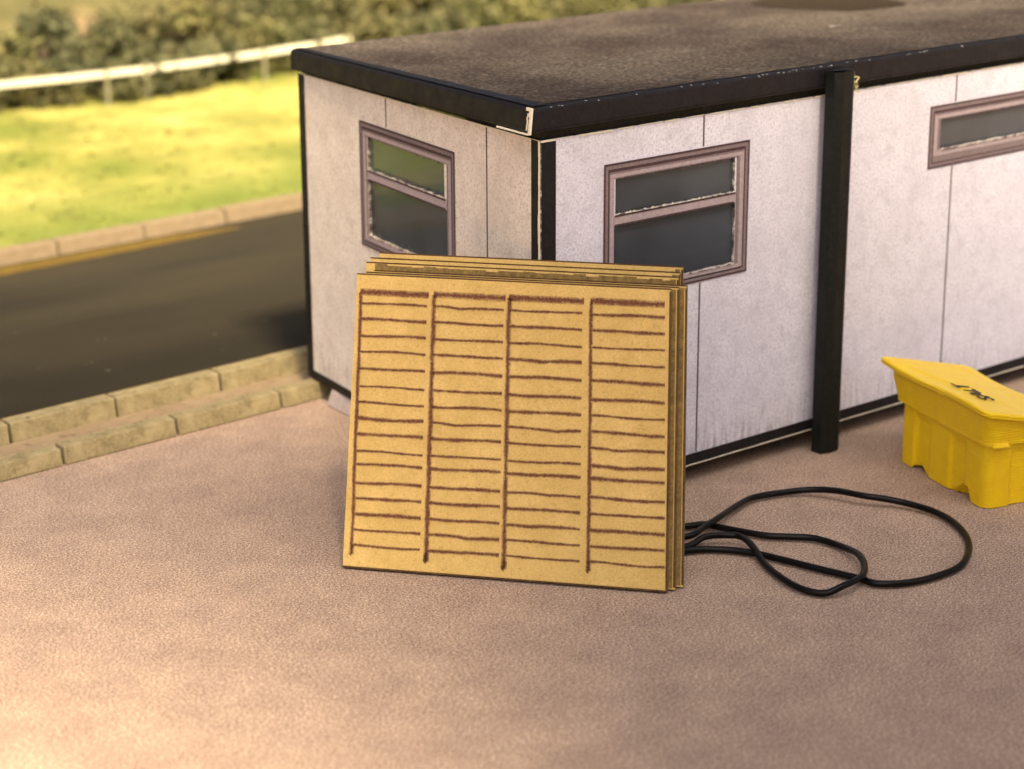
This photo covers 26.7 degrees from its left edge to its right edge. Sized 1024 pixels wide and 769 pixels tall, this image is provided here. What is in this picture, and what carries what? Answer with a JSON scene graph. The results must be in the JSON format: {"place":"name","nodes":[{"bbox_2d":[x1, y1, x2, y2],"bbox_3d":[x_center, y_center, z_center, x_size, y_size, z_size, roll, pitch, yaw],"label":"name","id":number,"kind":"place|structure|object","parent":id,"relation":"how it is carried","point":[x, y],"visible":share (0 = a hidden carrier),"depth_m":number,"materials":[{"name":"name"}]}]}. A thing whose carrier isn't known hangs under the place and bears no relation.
{"place":"outdoors","nodes":[
{"label":"outdoors","id":0,"kind":"place"},
{"bbox_2d":[0,209,306,418],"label":"road","id":1,"kind":"structure","parent":0,"point":[146,315],"depth_m":20.17,"materials":[{"name":"grey asphalt"}]},
{"bbox_2d":[0,227,240,275],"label":"road line","id":2,"kind":"object","parent":1,"relation":"on","point":[84,255],"visible":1,"depth_m":22.39,"materials":[{"name":"yellow paint"}]},
{"bbox_2d":[0,345,306,420],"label":"road line","id":3,"kind":"object","parent":1,"relation":"on","point":[156,381],"depth_m":18.12,"materials":[{"name":"yellow paint"}]},
{"bbox_2d":[0,370,311,456],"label":"path","id":4,"kind":"structure","parent":0,"point":[33,443],"depth_m":17.46,"materials":[{"name":"beige concrete"}]},
{"bbox_2d":[0,0,710,247],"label":"meadow","id":5,"kind":"structure","parent":0,"point":[284,165],"depth_m":26.77,"materials":[{"name":"green plant"}]},
{"bbox_2d":[0,102,3,111],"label":"bush","id":6,"kind":"object","parent":5,"relation":"on","point":[1,107],"visible":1,"depth_m":29.45,"materials":[{"name":"green plant"}]},
{"bbox_2d":[0,56,32,98],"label":"bush","id":7,"kind":"object","parent":5,"relation":"on","point":[6,63],"visible":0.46,"depth_m":29.75,"materials":[{"name":"green plant"}]},
{"bbox_2d":[0,26,46,66],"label":"bush","id":8,"kind":"object","parent":5,"relation":"on","point":[15,45],"visible":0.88,"depth_m":31.11,"materials":[{"name":"green plant"}]},
{"bbox_2d":[0,56,49,104],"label":"bush","id":9,"kind":"object","parent":5,"relation":"on","point":[20,97],"visible":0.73,"depth_m":29.79,"materials":[{"name":"green plant"}]},
{"bbox_2d":[26,96,50,108],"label":"bush","id":10,"kind":"object","parent":5,"relation":"on","point":[40,103],"visible":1,"depth_m":29.82,"materials":[{"name":"green plant"}]},
{"bbox_2d":[9,0,87,60],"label":"bush","id":11,"kind":"object","parent":5,"relation":"on","point":[51,30],"visible":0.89,"depth_m":31.77,"materials":[{"name":"green plant"}]},
{"bbox_2d":[31,65,75,103],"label":"bush","id":12,"kind":"object","parent":5,"relation":"on","point":[54,89],"visible":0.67,"depth_m":30.00,"materials":[{"name":"green plant"}]},
{"bbox_2d":[33,51,83,85],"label":"bush","id":13,"kind":"object","parent":5,"relation":"on","point":[53,63],"visible":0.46,"depth_m":30.36,"materials":[{"name":"green plant"}]},
{"bbox_2d":[61,86,86,105],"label":"bush","id":14,"kind":"object","parent":5,"relation":"on","point":[75,93],"visible":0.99,"depth_m":30.13,"materials":[{"name":"green plant"}]},
{"bbox_2d":[59,9,136,62],"bbox_3d":[-6.117,-5.088,31.936,1.180,0.883,0.947,-7,19,-20],"label":"bush","id":15,"kind":"object","parent":5,"relation":"on","point":[107,37],"visible":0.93,"depth_m":31.78,"materials":[{"name":"green plant"}]},
{"bbox_2d":[62,51,142,98],"bbox_3d":[-5.899,-4.384,30.797,1.310,0.707,1.118,-3,18,-8],"label":"bush","id":16,"kind":"object","parent":5,"relation":"on","point":[102,64],"visible":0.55,"depth_m":30.57,"materials":[{"name":"green plant"}]},
{"bbox_2d":[93,86,116,102],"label":"bush","id":17,"kind":"object","parent":5,"relation":"on","point":[102,95],"visible":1,"depth_m":30.41,"materials":[{"name":"green plant"}]},
{"bbox_2d":[110,75,141,100],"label":"bush","id":18,"kind":"object","parent":5,"relation":"on","point":[128,92],"visible":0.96,"depth_m":30.47,"materials":[{"name":"green plant"}]},
{"bbox_2d":[84,1,178,45],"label":"bush","id":19,"kind":"object","parent":5,"relation":"on","point":[144,27],"visible":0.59,"depth_m":32.61,"materials":[{"name":"green plant"}]},
{"bbox_2d":[100,52,166,96],"bbox_3d":[-5.456,-4.401,30.936,1.018,0.644,1.193,3,18,11],"label":"bush","id":20,"kind":"object","parent":5,"relation":"on","point":[139,75],"visible":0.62,"depth_m":30.69,"materials":[{"name":"green plant"}]},
{"bbox_2d":[120,36,180,90],"bbox_3d":[-5.214,-4.593,31.196,0.965,0.829,1.203,9,20,27],"label":"bush","id":21,"kind":"object","parent":5,"relation":"on","point":[146,49],"visible":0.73,"depth_m":31.04,"materials":[{"name":"green plant"}]},
{"bbox_2d":[149,79,175,96],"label":"bush","id":22,"kind":"object","parent":5,"relation":"on","point":[163,88],"visible":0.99,"depth_m":30.95,"materials":[{"name":"green plant"}]},
{"bbox_2d":[0,36,350,105],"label":"rail fence","id":23,"kind":"object","parent":5,"relation":"on","point":[263,53],"visible":0.86,"depth_m":30.72,"materials":[{"name":"white paint"}]},
{"bbox_2d":[163,67,198,91],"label":"bush","id":24,"kind":"object","parent":5,"relation":"on","point":[178,79],"visible":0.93,"depth_m":31.14,"materials":[{"name":"green plant"}]},
{"bbox_2d":[152,41,218,85],"bbox_3d":[-4.804,-4.658,31.649,1.014,0.641,1.188,-1,17,-1],"label":"bush","id":25,"kind":"object","parent":5,"relation":"on","point":[183,58],"visible":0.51,"depth_m":31.44,"materials":[{"name":"green plant"}]},
{"bbox_2d":[157,0,223,45],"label":"bush","id":26,"kind":"object","parent":5,"relation":"on","point":[191,16],"visible":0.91,"depth_m":32.74,"materials":[{"name":"green plant"}]},
{"bbox_2d":[188,73,215,90],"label":"bush","id":27,"kind":"object","parent":5,"relation":"on","point":[206,83],"visible":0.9,"depth_m":31.43,"materials":[{"name":"green plant"}]},
{"bbox_2d":[172,40,240,79],"bbox_3d":[-4.588,-4.728,31.770,1.254,0.677,1.070,-12,21,-33],"label":"bush","id":28,"kind":"object","parent":5,"relation":"on","point":[220,68],"visible":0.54,"depth_m":31.61,"materials":[{"name":"green plant"}]},
{"bbox_2d":[184,33,253,76],"bbox_3d":[-4.428,-4.851,32.038,1.277,0.689,1.090,1,18,4],"label":"bush","id":29,"kind":"object","parent":5,"relation":"on","point":[233,43],"visible":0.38,"depth_m":31.96,"materials":[{"name":"green plant"}]},
{"bbox_2d":[200,0,258,40],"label":"bush","id":30,"kind":"object","parent":5,"relation":"on","point":[231,17],"visible":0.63,"depth_m":33.10,"materials":[{"name":"green plant"}]},
{"bbox_2d":[222,48,255,76],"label":"bush","id":31,"kind":"object","parent":5,"relation":"on","point":[246,67],"visible":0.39,"depth_m":32.09,"materials":[{"name":"green plant"}]},
{"bbox_2d":[229,68,249,81],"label":"bush","id":32,"kind":"object","parent":5,"relation":"on","point":[241,75],"visible":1,"depth_m":31.98,"materials":[{"name":"green plant"}]},
{"bbox_2d":[213,0,279,25],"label":"bush","id":33,"kind":"object","parent":5,"relation":"on","point":[260,9],"visible":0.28,"depth_m":33.75,"materials":[{"name":"green plant"}]},
{"bbox_2d":[223,13,295,67],"bbox_3d":[-3.761,-5.195,32.736,1.176,0.831,0.963,11,21,32],"label":"bush","id":34,"kind":"object","parent":5,"relation":"on","point":[258,35],"visible":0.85,"depth_m":32.55,"materials":[{"name":"green plant"}]},
{"bbox_2d":[253,53,288,75],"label":"bush","id":35,"kind":"object","parent":5,"relation":"on","point":[272,60],"visible":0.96,"depth_m":32.28,"materials":[{"name":"green plant"}]},
{"bbox_2d":[279,56,294,73],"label":"bush","id":36,"kind":"object","parent":5,"relation":"on","point":[287,63],"visible":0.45,"depth_m":32.41,"materials":[{"name":"green plant"}]},
{"bbox_2d":[265,20,311,57],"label":"bush","id":37,"kind":"object","parent":5,"relation":"on","point":[293,35],"visible":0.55,"depth_m":32.59,"materials":[{"name":"green plant"}]},
{"bbox_2d":[266,0,331,26],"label":"bush","id":38,"kind":"object","parent":5,"relation":"on","point":[291,9],"visible":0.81,"depth_m":34.17,"materials":[{"name":"green plant"}]},
{"bbox_2d":[279,13,335,53],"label":"bush","id":39,"kind":"object","parent":5,"relation":"on","point":[315,34],"visible":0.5,"depth_m":32.83,"materials":[{"name":"green plant"}]},
{"bbox_2d":[307,27,346,39],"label":"bush","id":40,"kind":"object","parent":5,"relation":"on","point":[338,34],"visible":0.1,"depth_m":33.17,"materials":[{"name":"green plant"}]},
{"bbox_2d":[302,0,362,25],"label":"bush","id":41,"kind":"object","parent":5,"relation":"on","point":[333,10],"visible":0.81,"depth_m":34.36,"materials":[{"name":"green plant"}]},
{"bbox_2d":[317,18,364,41],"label":"bush","id":42,"kind":"object","parent":5,"relation":"on","point":[335,27],"visible":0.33,"depth_m":33.52,"materials":[{"name":"green plant"}]},
{"bbox_2d":[340,0,385,22],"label":"bush","id":43,"kind":"object","parent":5,"relation":"on","point":[364,4],"visible":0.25,"depth_m":35.32,"materials":[{"name":"green plant"}]},
{"bbox_2d":[336,6,400,41],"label":"bush","id":44,"kind":"object","parent":5,"relation":"on","point":[369,28],"visible":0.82,"depth_m":33.44,"materials":[{"name":"green plant"}]},
{"bbox_2d":[372,0,408,15],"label":"bush","id":45,"kind":"object","parent":5,"relation":"on","point":[392,5],"visible":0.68,"depth_m":35.55,"materials":[{"name":"green plant"}]},
{"bbox_2d":[376,14,432,37],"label":"bush","id":46,"kind":"object","parent":5,"relation":"on","point":[417,19],"visible":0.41,"depth_m":33.92,"materials":[{"name":"green plant"}]},
{"bbox_2d":[400,23,430,34],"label":"bush","id":47,"kind":"object","parent":5,"relation":"on","point":[415,29],"visible":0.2,"depth_m":34.11,"materials":[{"name":"green plant"}]},
{"bbox_2d":[388,0,452,14],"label":"bush","id":48,"kind":"object","parent":5,"relation":"on","point":[416,8],"visible":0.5,"depth_m":36.03,"materials":[{"name":"green plant"}]},
{"bbox_2d":[390,8,454,33],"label":"bush","id":49,"kind":"object","parent":5,"relation":"on","point":[438,24],"visible":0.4,"depth_m":34.37,"materials":[{"name":"green plant"}]},
{"bbox_2d":[412,0,465,12],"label":"bush","id":50,"kind":"object","parent":5,"relation":"on","point":[424,4],"visible":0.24,"depth_m":36.04,"materials":[{"name":"green plant"}]},
{"bbox_2d":[409,5,477,31],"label":"bush","id":51,"kind":"object","parent":5,"relation":"on","point":[457,17],"visible":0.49,"depth_m":34.44,"materials":[{"name":"green plant"}]},
{"bbox_2d":[429,0,472,26],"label":"bush","id":52,"kind":"object","parent":5,"relation":"on","point":[449,4],"visible":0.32,"depth_m":34.88,"materials":[{"name":"green plant"}]},
{"bbox_2d":[447,0,502,26],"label":"bush","id":53,"kind":"object","parent":5,"relation":"on","point":[476,12],"visible":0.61,"depth_m":34.97,"materials":[{"name":"green plant"}]},
{"bbox_2d":[472,10,505,26],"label":"bush","id":54,"kind":"object","parent":5,"relation":"on","point":[487,17],"visible":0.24,"depth_m":35.09,"materials":[{"name":"green plant"}]},
{"bbox_2d":[482,0,538,25],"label":"bush","id":55,"kind":"object","parent":5,"relation":"on","point":[507,12],"visible":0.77,"depth_m":35.36,"materials":[{"name":"green plant"}]},
{"bbox_2d":[496,0,547,21],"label":"bush","id":56,"kind":"object","parent":5,"relation":"on","point":[538,15],"visible":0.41,"depth_m":35.76,"materials":[{"name":"green plant"}]},
{"bbox_2d":[536,3,556,20],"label":"bush","id":57,"kind":"object","parent":5,"relation":"on","point":[549,15],"visible":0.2,"depth_m":36.17,"materials":[{"name":"green plant"}]},
{"bbox_2d":[540,0,578,18],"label":"bush","id":58,"kind":"object","parent":5,"relation":"on","point":[563,11],"visible":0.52,"depth_m":36.36,"materials":[{"name":"green plant"}]},
{"bbox_2d":[543,0,591,15],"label":"bush","id":59,"kind":"object","parent":5,"relation":"on","point":[581,10],"visible":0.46,"depth_m":36.58,"materials":[{"name":"green plant"}]},
{"bbox_2d":[567,0,634,15],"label":"bush","id":60,"kind":"object","parent":5,"relation":"on","point":[596,6],"visible":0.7,"depth_m":36.70,"materials":[{"name":"green plant"}]},
{"bbox_2d":[603,0,639,12],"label":"bush","id":61,"kind":"object","parent":5,"relation":"on","point":[615,9],"visible":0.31,"depth_m":36.90,"materials":[{"name":"green plant"}]},
{"bbox_2d":[610,0,636,8],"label":"bush","id":62,"kind":"object","parent":5,"relation":"on","point":[633,2],"visible":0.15,"depth_m":37.27,"materials":[{"name":"green plant"}]},
{"bbox_2d":[623,0,669,8],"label":"bush","id":63,"kind":"object","parent":5,"relation":"on","point":[652,3],"visible":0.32,"depth_m":37.39,"materials":[{"name":"green plant"}]},
{"bbox_2d":[625,0,671,8],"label":"bush","id":64,"kind":"object","parent":5,"relation":"on","point":[642,3],"visible":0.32,"depth_m":37.51,"materials":[{"name":"green plant"}]},
{"bbox_2d":[667,0,692,5],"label":"bush","id":65,"kind":"object","parent":5,"relation":"on","point":[674,2],"visible":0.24,"depth_m":37.89,"materials":[{"name":"green plant"}]},
{"bbox_2d":[678,0,711,3],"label":"bush","id":66,"kind":"object","parent":5,"relation":"on","point":[687,1],"visible":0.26,"depth_m":38.05,"materials":[{"name":"green plant"}]},
{"bbox_2d":[0,367,1023,768],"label":"ground","id":67,"kind":"structure","parent":0,"point":[246,619],"depth_m":13.42,"materials":[{"name":"beige concrete"}]},
{"bbox_2d":[0,421,9,445],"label":"kerb stone","id":68,"kind":"object","parent":67,"relation":"on","point":[4,437],"visible":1,"depth_m":16.73,"materials":[{"name":"concrete"}]},
{"bbox_2d":[0,239,57,265],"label":"kerb stone","id":69,"kind":"object","parent":67,"relation":"on","point":[25,252],"visible":0.56,"depth_m":22.10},
{"bbox_2d":[0,445,62,481],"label":"kerb stone","id":70,"kind":"object","parent":67,"relation":"on","point":[28,462],"visible":1,"depth_m":16.24,"materials":[{"name":"concrete"}]},
{"bbox_2d":[2,394,115,443],"bbox_3d":[-3.588,0.285,17.132,0.946,0.201,0.192,-15,23,-40],"label":"kerb stone","id":71,"kind":"object","parent":67,"relation":"on","point":[57,418],"visible":0.89,"depth_m":17.06,"materials":[{"name":"concrete"}]},
{"bbox_2d":[50,223,143,254],"bbox_3d":[-4.354,-1.489,22.718,1.038,0.235,0.222,-15,23,-40],"label":"kerb stone","id":72,"kind":"object","parent":67,"relation":"on","point":[83,241],"visible":0.56,"depth_m":22.63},
{"bbox_2d":[55,415,176,464],"bbox_3d":[-3.072,0.424,16.781,1.010,0.142,0.173,-15,23,-40],"label":"kerb stone","id":73,"kind":"object","parent":67,"relation":"on","point":[110,440],"visible":0.9,"depth_m":16.71,"materials":[{"name":"concrete"}]},
{"bbox_2d":[108,370,219,416],"bbox_3d":[-2.857,0.084,17.762,0.996,0.199,0.190,-15,23,-40],"label":"kerb stone","id":74,"kind":"object","parent":67,"relation":"on","point":[162,393],"visible":0.89,"depth_m":17.69,"materials":[{"name":"concrete"}]},
{"bbox_2d":[137,208,224,238],"bbox_3d":[-3.577,-1.704,23.393,1.037,0.233,0.213,-15,23,-40],"label":"kerb stone","id":75,"kind":"object","parent":67,"relation":"on","point":[182,223],"visible":0.56,"depth_m":23.32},
{"bbox_2d":[168,389,280,434],"bbox_3d":[-2.314,0.215,17.431,0.998,0.143,0.176,-15,23,-40],"label":"kerb stone","id":76,"kind":"object","parent":67,"relation":"on","point":[190,420],"visible":0.89,"depth_m":17.37,"materials":[{"name":"concrete"}]},
{"bbox_2d":[211,346,307,390],"bbox_3d":[-2.100,-0.123,18.408,1.006,0.199,0.198,-15,23,-40],"label":"kerb stone","id":77,"kind":"object","parent":67,"relation":"on","point":[257,369],"visible":0.65,"depth_m":18.31,"materials":[{"name":"concrete"}]},
{"bbox_2d":[218,193,301,223],"bbox_3d":[-2.795,-1.924,24.061,1.037,0.245,0.217,-15,23,-40],"label":"kerb stone","id":78,"kind":"object","parent":67,"relation":"on","point":[262,207],"visible":0.54,"depth_m":23.97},
{"bbox_2d":[272,378,332,407],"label":"kerb stone","id":79,"kind":"object","parent":67,"relation":"on","point":[300,392],"visible":0.37,"depth_m":17.86,"materials":[{"name":"concrete"}]},
{"bbox_2d":[343,273,671,591],"bbox_3d":[-0.013,0.300,14.258,2.225,1.868,0.715,3,18,11],"label":"plywood panel","id":80,"kind":"object","parent":67,"relation":"on","point":[510,430],"visible":1,"depth_m":14.23,"materials":[{"name":"beige wood"}]},
{"bbox_2d":[366,262,678,284],"bbox_3d":[0.041,0.234,14.404,2.235,1.905,0.728,3,18,11],"label":"plywood panel","id":81,"kind":"object","parent":67,"relation":"on","point":[551,274],"visible":0.07,"depth_m":14.43,"materials":[{"name":"beige wood"}]},
{"bbox_2d":[366,271,679,589],"bbox_3d":[0.043,0.287,14.299,2.220,1.868,0.714,3,18,11],"label":"plywood panel","id":82,"kind":"object","parent":67,"relation":"on","point":[673,441],"visible":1,"depth_m":14.09,"materials":[{"name":"beige wood"}]},
{"bbox_2d":[370,257,680,284],"bbox_3d":[0.060,0.210,14.453,2.220,1.922,0.734,3,18,11],"label":"plywood panel","id":83,"kind":"object","parent":67,"relation":"on","point":[531,267],"visible":0.01,"depth_m":14.47,"materials":[{"name":"beige wood"}]},
{"bbox_2d":[374,270,687,586],"bbox_3d":[0.097,0.274,14.340,2.225,1.868,0.714,3,18,11],"label":"plywood panel","id":84,"kind":"object","parent":67,"relation":"on","point":[681,451],"visible":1,"depth_m":14.12,"materials":[{"name":"beige wood"}]},
{"bbox_2d":[379,252,683,284],"bbox_3d":[0.099,0.184,14.497,2.185,1.945,0.742,3,18,11],"label":"plywood panel","id":85,"kind":"object","parent":67,"relation":"on","point":[535,262],"visible":0.01,"depth_m":14.51,"materials":[{"name":"beige wood"}]},
{"bbox_2d":[291,0,1023,466],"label":"portable cabin","id":86,"kind":"object","parent":67,"relation":"on","point":[821,202],"visible":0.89,"depth_m":16.32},
{"bbox_2d":[359,120,455,255],"bbox_3d":[-0.780,-1.371,16.064,0.042,0.980,1.484,-10,20,-29],"label":"window frame","id":87,"kind":"structure","parent":86,"relation":"in","point":[418,221],"depth_m":16.09,"materials":[{"name":"grey plastic"}]},
{"bbox_2d":[410,103,470,120],"label":"roof trim","id":88,"kind":"structure","parent":86,"relation":"in","point":[410,103],"depth_m":18.27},
{"bbox_2d":[603,140,749,284],"bbox_3d":[1.166,-1.165,15.260,1.399,0.975,0.042,-14,22,-37],"label":"window frame","id":89,"kind":"structure","parent":86,"relation":"in","point":[695,234],"depth_m":15.29,"materials":[{"name":"grey plastic"}]},
{"bbox_2d":[928,91,1023,168],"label":"window frame","id":90,"kind":"structure","parent":86,"relation":"in","point":[963,129],"depth_m":17.15,"materials":[{"name":"grey plastic"}]},
{"bbox_2d":[684,486,972,596],"bbox_3d":[1.814,1.003,14.930,1.845,0.097,2.697,-33,37,-60],"label":"cable","id":91,"kind":"object","parent":67,"relation":"on","point":[729,532],"visible":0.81,"depth_m":14.68,"materials":[{"name":"black rubber"}]},
{"bbox_2d":[881,356,1023,507],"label":"grit bin","id":92,"kind":"object","parent":67,"relation":"on","point":[963,429],"visible":1,"depth_m":15.68,"materials":[{"name":"yellow plastic"}]}
]}

